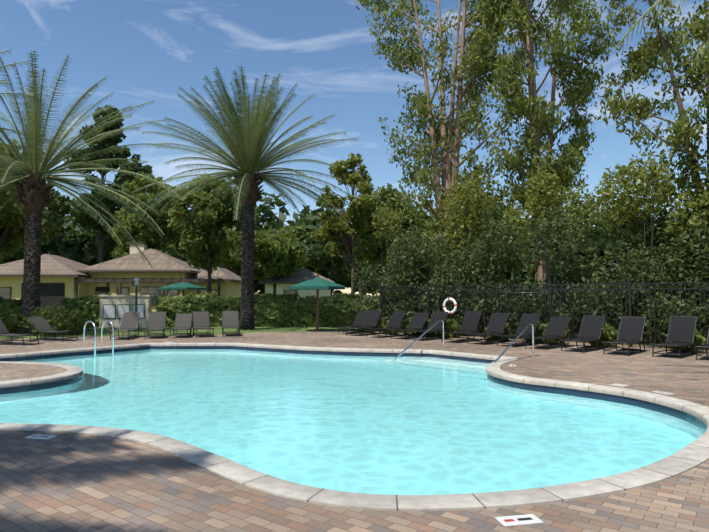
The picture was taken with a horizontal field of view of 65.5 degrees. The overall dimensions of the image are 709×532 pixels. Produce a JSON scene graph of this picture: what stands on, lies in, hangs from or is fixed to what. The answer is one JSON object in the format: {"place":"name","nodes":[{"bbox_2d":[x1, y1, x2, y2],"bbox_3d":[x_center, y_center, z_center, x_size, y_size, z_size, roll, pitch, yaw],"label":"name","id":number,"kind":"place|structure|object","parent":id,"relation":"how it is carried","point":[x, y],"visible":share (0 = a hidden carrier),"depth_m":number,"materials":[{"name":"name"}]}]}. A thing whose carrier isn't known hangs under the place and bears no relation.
{"place":"outdoors","nodes":[
{"label":"outdoors","id":0,"kind":"place"},
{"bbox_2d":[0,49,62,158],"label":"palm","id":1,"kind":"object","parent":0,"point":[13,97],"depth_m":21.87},
{"bbox_2d":[0,349,705,494],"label":"pool water","id":2,"kind":"structure","parent":0,"point":[399,425],"depth_m":7.84,"materials":[{"name":"teal liquid"}]},
{"bbox_2d":[0,331,708,531],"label":"deck paving","id":3,"kind":"structure","parent":0,"point":[67,482],"depth_m":4.60,"materials":[{"name":"brown brick"}]},
{"bbox_2d":[0,319,41,345],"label":"lounger","id":4,"kind":"object","parent":3,"relation":"on","point":[3,329],"visible":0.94,"depth_m":17.94,"materials":[{"name":"black fabric"}]},
{"bbox_2d":[25,434,55,438],"bbox_3d":[-3.541,1.930,6.225,0.300,0.008,0.150,-1,-3,13],"label":"depth marker","id":5,"kind":"object","parent":3,"relation":"on","point":[36,436],"visible":0.98,"depth_m":6.23,"materials":[{"name":"tile"}]},
{"bbox_2d":[26,316,79,340],"bbox_3d":[-10.629,2.193,19.422,1.822,0.840,0.652,-1,-3,18],"label":"lounger","id":6,"kind":"object","parent":3,"relation":"on","point":[40,323],"visible":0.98,"depth_m":19.49,"materials":[{"name":"black fabric"}]},
{"bbox_2d":[109,312,140,339],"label":"lounger","id":7,"kind":"object","parent":3,"relation":"on","point":[129,319],"visible":0.96,"depth_m":20.73,"materials":[{"name":"black fabric"}]},
{"bbox_2d":[144,312,165,338],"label":"lounger","id":8,"kind":"object","parent":3,"relation":"on","point":[156,320],"visible":0.96,"depth_m":21.21,"materials":[{"name":"black fabric"}]},
{"bbox_2d":[169,314,191,337],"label":"lounger","id":9,"kind":"object","parent":3,"relation":"on","point":[183,320],"visible":0.96,"depth_m":21.55,"materials":[{"name":"black fabric"}]},
{"bbox_2d":[192,311,213,337],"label":"lounger","id":10,"kind":"object","parent":3,"relation":"on","point":[201,319],"visible":0.98,"depth_m":21.80,"materials":[{"name":"black fabric"}]},
{"bbox_2d":[222,311,239,335],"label":"lounger","id":11,"kind":"object","parent":3,"relation":"on","point":[230,319],"visible":1,"depth_m":22.29,"materials":[{"name":"black fabric"}]},
{"bbox_2d":[0,346,706,428],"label":"pool shell","id":12,"kind":"object","parent":3,"relation":"in","point":[555,389],"depth_m":14.15},
{"bbox_2d":[83,321,95,354],"bbox_3d":[-7.792,2.273,16.198,0.703,1.342,0.044,-2,-4,37],"label":"grab rail","id":13,"kind":"object","parent":12,"relation":"attached to","point":[94,336],"visible":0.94,"depth_m":16.06,"materials":[{"name":"silver metal"}]},
{"bbox_2d":[101,320,113,353],"bbox_3d":[-7.460,2.296,16.637,0.703,1.342,0.044,-2,-4,37],"label":"grab rail","id":14,"kind":"object","parent":12,"relation":"attached to","point":[112,336],"visible":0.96,"depth_m":16.48,"materials":[{"name":"silver metal"}]},
{"bbox_2d":[0,343,708,510],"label":"pool coping","id":15,"kind":"object","parent":12,"relation":"on","point":[693,454],"visible":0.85,"depth_m":5.23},
{"bbox_2d":[338,311,370,333],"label":"lounger","id":16,"kind":"object","parent":3,"relation":"on","point":[360,318],"visible":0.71,"depth_m":23.30,"materials":[{"name":"black"}]},
{"bbox_2d":[345,310,381,335],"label":"lounger","id":17,"kind":"object","parent":3,"relation":"on","point":[372,317],"visible":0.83,"depth_m":22.34,"materials":[{"name":"black fabric"}]},
{"bbox_2d":[365,311,406,336],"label":"lounger","id":18,"kind":"object","parent":3,"relation":"on","point":[395,318],"visible":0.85,"depth_m":21.32,"materials":[{"name":"black fabric"}]},
{"bbox_2d":[389,313,429,339],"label":"lounger","id":19,"kind":"object","parent":3,"relation":"on","point":[418,320],"visible":0.85,"depth_m":20.75,"materials":[{"name":"black fabric"}]},
{"bbox_2d":[394,320,445,359],"bbox_3d":[1.866,2.193,15.587,0.116,1.280,2.382,-3,-4,44],"label":"handrail","id":20,"kind":"object","parent":3,"relation":"on","point":[411,344],"visible":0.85,"depth_m":15.72,"materials":[{"name":"silver metal"}]},
{"bbox_2d":[407,311,448,340],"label":"lounger","id":21,"kind":"object","parent":3,"relation":"on","point":[435,318],"visible":0.94,"depth_m":20.08,"materials":[{"name":"black fabric"}]},
{"bbox_2d":[439,311,481,342],"bbox_3d":[3.653,2.075,18.861,1.629,1.019,0.652,3,-4,-45],"label":"lounger","id":22,"kind":"object","parent":3,"relation":"on","point":[470,321],"visible":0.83,"depth_m":19.18,"materials":[{"name":"black fabric"}]},
{"bbox_2d":[466,313,508,344],"bbox_3d":[4.428,2.066,18.249,0.652,0.973,1.679,-3,-4,44],"label":"lounger","id":23,"kind":"object","parent":3,"relation":"on","point":[497,321],"visible":0.94,"depth_m":18.57,"materials":[{"name":"black fabric"}]},
{"bbox_2d":[493,323,535,362],"bbox_3d":[3.858,2.084,13.482,0.116,1.280,2.382,-3,-4,44],"label":"handrail","id":24,"kind":"object","parent":3,"relation":"on","point":[512,342],"visible":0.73,"depth_m":13.96,"materials":[{"name":"silver metal"}]},
{"bbox_2d":[495,314,540,346],"bbox_3d":[5.194,2.026,17.477,1.679,0.973,0.652,3,-4,-42],"label":"lounger","id":25,"kind":"object","parent":3,"relation":"on","point":[526,320],"visible":0.77,"depth_m":17.79,"materials":[{"name":"black fabric"}]},
{"bbox_2d":[495,514,543,525],"bbox_3d":[1.172,1.812,3.930,0.300,0.008,0.150,1,-3,-11],"label":"depth marker","id":26,"kind":"object","parent":3,"relation":"on","point":[518,520],"visible":1,"depth_m":3.92,"materials":[{"name":"tile"}]},
{"bbox_2d":[380,279,708,349],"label":"fence","id":27,"kind":"object","parent":3,"relation":"on","point":[549,289],"visible":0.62,"depth_m":18.36,"materials":[{"name":"black metal"}]},
{"bbox_2d":[443,298,456,313],"bbox_3d":[3.644,1.523,21.058,0.630,0.630,0.073,-3,-4,43],"label":"life ring","id":28,"kind":"object","parent":27,"relation":"attached to","point":[454,302],"visible":0.94,"depth_m":21.01,"materials":[{"name":"white paint"}]},
{"bbox_2d":[468,292,560,303],"bbox_3d":[5.524,1.121,19.360,3.493,0.393,0.057,-3,-4,43],"label":"rescue pole","id":29,"kind":"object","parent":27,"relation":"attached to","point":[477,293],"visible":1,"depth_m":19.39,"materials":[{"name":"black metal"}]},
{"bbox_2d":[523,317,570,349],"bbox_3d":[5.882,2.026,16.762,1.764,0.901,0.652,3,-4,-43],"label":"lounger","id":30,"kind":"object","parent":3,"relation":"on","point":[556,327],"visible":0.92,"depth_m":17.05,"materials":[{"name":"black fabric"}]},
{"bbox_2d":[559,315,605,352],"bbox_3d":[6.595,1.946,15.913,1.679,0.973,0.652,3,-4,-44],"label":"lounger","id":31,"kind":"object","parent":3,"relation":"on","point":[591,327],"visible":0.92,"depth_m":16.23,"materials":[{"name":"black fabric"}]},
{"bbox_2d":[610,383,629,386],"bbox_3d":[4.706,2.113,9.784,0.260,0.007,0.260,2,-4,-39],"label":"depth marker","id":32,"kind":"object","parent":3,"relation":"on","point":[617,384],"visible":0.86,"depth_m":9.74,"materials":[{"name":"white tile"}]},
{"bbox_2d":[602,316,645,355],"bbox_3d":[7.425,1.907,15.155,0.652,0.973,1.679,-3,-4,43],"label":"lounger","id":33,"kind":"object","parent":3,"relation":"on","point":[631,328],"visible":0.94,"depth_m":15.49,"materials":[{"name":"black fabric"}]},
{"bbox_2d":[652,391,672,394],"bbox_3d":[5.047,2.073,9.016,0.150,0.008,0.300,1,-3,-23],"label":"depth marker","id":34,"kind":"object","parent":3,"relation":"on","point":[667,393],"visible":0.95,"depth_m":9.02,"materials":[{"name":"tile"}]},
{"bbox_2d":[651,316,697,358],"bbox_3d":[8.419,1.850,14.495,1.629,1.019,0.652,3,-4,-43],"label":"lounger","id":35,"kind":"object","parent":3,"relation":"on","point":[682,329],"visible":1,"depth_m":14.81,"materials":[{"name":"black fabric"}]},
{"bbox_2d":[694,331,708,359],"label":"lounger","id":36,"kind":"object","parent":3,"relation":"on","point":[706,346],"visible":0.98,"depth_m":13.89,"materials":[{"name":"black"}]},
{"bbox_2d":[0,295,708,349],"bbox_3d":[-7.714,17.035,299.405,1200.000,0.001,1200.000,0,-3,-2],"label":"lawn","id":37,"kind":"structure","parent":0,"point":[217,330],"depth_m":24.21,"materials":[{"name":"green plant"}]},
{"bbox_2d":[0,296,41,306],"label":"hedge","id":38,"kind":"object","parent":37,"relation":"on","point":[9,300],"depth_m":26.60,"materials":[{"name":"green plant"}]},
{"bbox_2d":[0,140,64,263],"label":"shade tree","id":39,"kind":"object","parent":37,"relation":"on","point":[17,211],"depth_m":26.46,"materials":[{"name":"green plant"}]},
{"bbox_2d":[9,182,81,259],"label":"tree","id":40,"kind":"object","parent":37,"relation":"on","point":[59,249],"depth_m":79.57,"materials":[{"name":"green plant"}]},
{"bbox_2d":[0,302,96,336],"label":"shrub","id":41,"kind":"object","parent":37,"relation":"on","point":[11,316],"depth_m":21.98,"materials":[{"name":"green plant"}]},
{"bbox_2d":[60,293,111,326],"bbox_3d":[-13.631,2.253,28.088,2.297,1.798,1.692,0,-3,-2],"label":"hedge","id":42,"kind":"object","parent":37,"relation":"on","point":[85,302],"depth_m":27.56,"materials":[{"name":"green plant"}]},
{"bbox_2d":[0,49,180,335],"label":"palm","id":43,"kind":"object","parent":37,"relation":"on","point":[34,193],"depth_m":22.08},
{"bbox_2d":[47,104,153,263],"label":"tall tree","id":44,"kind":"object","parent":37,"relation":"on","point":[63,205],"depth_m":53.39,"materials":[{"name":"green plant"}]},
{"bbox_2d":[0,242,240,317],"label":"clubhouse","id":45,"kind":"structure","parent":37,"relation":"on","point":[61,278],"depth_m":39.42,"materials":[{"name":"yellow paint"}]},
{"bbox_2d":[98,295,151,327],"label":"notice wall","id":46,"kind":"structure","parent":37,"relation":"on","point":[113,308],"depth_m":26.80,"materials":[{"name":"beige paint"}]},
{"bbox_2d":[133,278,139,328],"bbox_3d":[-10.004,1.729,25.266,0.340,2.360,0.340,0,-3,-2],"label":"lamp post","id":47,"kind":"object","parent":37,"relation":"on","point":[136,282],"visible":0.79,"depth_m":25.24,"materials":[{"name":"green"}]},
{"bbox_2d":[109,238,182,259],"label":"tree","id":48,"kind":"object","parent":37,"relation":"on","point":[117,252],"visible":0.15,"depth_m":86.23,"materials":[{"name":"green plant"}]},
{"bbox_2d":[108,172,189,257],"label":"tree","id":49,"kind":"object","parent":37,"relation":"on","point":[132,225],"depth_m":44.53,"materials":[{"name":"green plant"}]},
{"bbox_2d":[158,279,207,295],"bbox_3d":[-10.146,2.034,32.658,2.596,2.510,2.596,0,-3,-2],"label":"umbrella","id":50,"kind":"object","parent":37,"relation":"on","point":[183,285],"visible":0.88,"depth_m":31.87,"materials":[{"name":"green fabric"}]},
{"bbox_2d":[172,225,240,276],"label":"tree","id":51,"kind":"object","parent":37,"relation":"on","point":[176,245],"visible":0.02,"depth_m":81.04,"materials":[{"name":"green plant"}]},
{"bbox_2d":[168,172,258,300],"bbox_3d":[-8.966,-1.236,35.945,5.811,9.588,6.047,0,-3,-2],"label":"tree","id":52,"kind":"object","parent":37,"relation":"on","point":[226,235],"depth_m":34.83,"materials":[{"name":"green plant"}]},
{"bbox_2d":[212,221,263,272],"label":"tree","id":53,"kind":"object","parent":37,"relation":"on","point":[231,263],"depth_m":60.65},
{"bbox_2d":[133,65,357,329],"bbox_3d":[-5.262,-2.917,26.122,10.882,11.928,10.675,0,-3,-2],"label":"palm","id":54,"kind":"object","parent":37,"relation":"on","point":[241,134],"depth_m":25.48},
{"bbox_2d":[155,292,361,326],"bbox_3d":[-4.828,2.245,28.330,10.488,1.814,1.711,0,-3,-2],"label":"hedge","id":55,"kind":"object","parent":37,"relation":"on","point":[179,305],"depth_m":27.79,"materials":[{"name":"green plant"}]},
{"bbox_2d":[229,228,306,294],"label":"tree","id":56,"kind":"object","parent":37,"relation":"on","point":[277,247],"depth_m":58.08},
{"bbox_2d":[254,223,321,280],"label":"tree","id":57,"kind":"object","parent":37,"relation":"on","point":[297,229],"visible":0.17,"depth_m":89.55,"materials":[{"name":"green plant"}]},
{"bbox_2d":[259,268,334,300],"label":"house","id":58,"kind":"structure","parent":37,"relation":"on","point":[284,283],"depth_m":59.79,"materials":[{"name":"beige paint"}]},
{"bbox_2d":[289,273,344,330],"bbox_3d":[-1.625,1.589,24.299,2.411,2.540,2.411,0,-3,-2],"label":"umbrella","id":59,"kind":"object","parent":37,"relation":"on","point":[317,283],"visible":1,"depth_m":23.75,"materials":[{"name":"green fabric"}]},
{"bbox_2d":[304,232,366,295],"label":"tree","id":60,"kind":"object","parent":37,"relation":"on","point":[317,258],"depth_m":68.65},
{"bbox_2d":[311,153,380,294],"bbox_3d":[-0.504,-1.577,30.847,3.992,9.749,4.581,0,-3,-2],"label":"tree","id":61,"kind":"object","parent":37,"relation":"on","point":[364,201],"depth_m":30.71,"materials":[{"name":"green plant"}]},
{"bbox_2d":[0,190,697,299],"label":"tree leaves","id":62,"kind":"object","parent":37,"relation":"on","point":[308,222],"visible":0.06,"depth_m":95.27,"materials":[{"name":"green plant"}]},
{"bbox_2d":[332,235,399,298],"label":"shrub","id":63,"kind":"object","parent":37,"relation":"on","point":[345,280],"depth_m":86.00,"materials":[{"name":"green plant"}]},
{"bbox_2d":[381,287,396,315],"bbox_3d":[1.820,1.950,26.729,0.080,2.070,6.774,-1,-3,12],"label":"fence return","id":64,"kind":"object","parent":37,"relation":"on","point":[385,295],"visible":0.04,"depth_m":24.51,"materials":[{"name":"black metal"}]},
{"bbox_2d":[345,183,434,282],"bbox_3d":[2.077,-0.848,34.035,5.721,8.616,4.376,2,-4,-39],"label":"tree","id":65,"kind":"object","parent":37,"relation":"on","point":[389,194],"depth_m":33.20,"materials":[{"name":"green plant"}]},
{"bbox_2d":[354,0,516,315],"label":"tall tree","id":66,"kind":"object","parent":37,"relation":"on","point":[486,17],"depth_m":26.17,"materials":[{"name":"green plant"}]},
{"bbox_2d":[400,229,492,287],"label":"shrub","id":67,"kind":"object","parent":37,"relation":"on","point":[459,259],"visible":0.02,"depth_m":77.88,"materials":[{"name":"green plant"}]},
{"bbox_2d":[504,239,533,276],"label":"tree","id":68,"kind":"object","parent":37,"relation":"on","point":[531,247],"depth_m":69.99,"materials":[{"name":"green plant"}]},
{"bbox_2d":[348,202,708,348],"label":"shrub","id":69,"kind":"object","parent":37,"relation":"on","point":[666,262],"depth_m":19.96,"materials":[{"name":"green plant"}]},
{"bbox_2d":[370,150,708,342],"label":"trees","id":70,"kind":"object","parent":37,"relation":"on","point":[459,210],"depth_m":20.77,"materials":[{"name":"green plant"}]},
{"bbox_2d":[459,0,621,288],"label":"tall tree","id":71,"kind":"object","parent":37,"relation":"on","point":[507,71],"depth_m":23.24,"materials":[{"name":"green plant"}]},
{"bbox_2d":[378,316,706,352],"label":"shrub leaves","id":72,"kind":"object","parent":37,"relation":"on","point":[607,330],"visible":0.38,"depth_m":18.12,"materials":[{"name":"green plant"}]},
{"bbox_2d":[508,215,648,288],"bbox_3d":[17.059,-0.020,42.800,9.190,7.883,12.183,0,-3,-2],"label":"shrub","id":73,"kind":"object","parent":37,"relation":"on","point":[599,240],"depth_m":38.97,"materials":[{"name":"green plant"}]},
{"bbox_2d":[471,290,706,338],"bbox_3d":[13.156,1.643,18.334,21.440,1.820,0.020,-3,-4,42],"label":"hedge","id":74,"kind":"object","parent":37,"relation":"on","point":[571,330],"visible":0.04,"depth_m":22.17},
{"bbox_2d":[520,225,660,281],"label":"shrub","id":75,"kind":"object","parent":37,"relation":"on","point":[529,256],"depth_m":49.50,"materials":[{"name":"green plant"}]},
{"bbox_2d":[594,0,708,259],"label":"tree","id":76,"kind":"object","parent":37,"relation":"on","point":[648,49],"depth_m":20.21,"materials":[{"name":"green plant"}]},
{"bbox_2d":[643,236,696,287],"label":"shrub","id":77,"kind":"object","parent":37,"relation":"on","point":[672,258],"visible":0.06,"depth_m":60.36,"materials":[{"name":"green plant"}]},
{"bbox_2d":[0,0,708,294],"label":"sky","id":78,"kind":"structure","parent":0,"point":[146,49],"materials":[{"name":"blue"}]},
{"bbox_2d":[615,0,687,54],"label":"palm","id":79,"kind":"object","parent":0,"point":[649,11],"depth_m":9.21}
]}

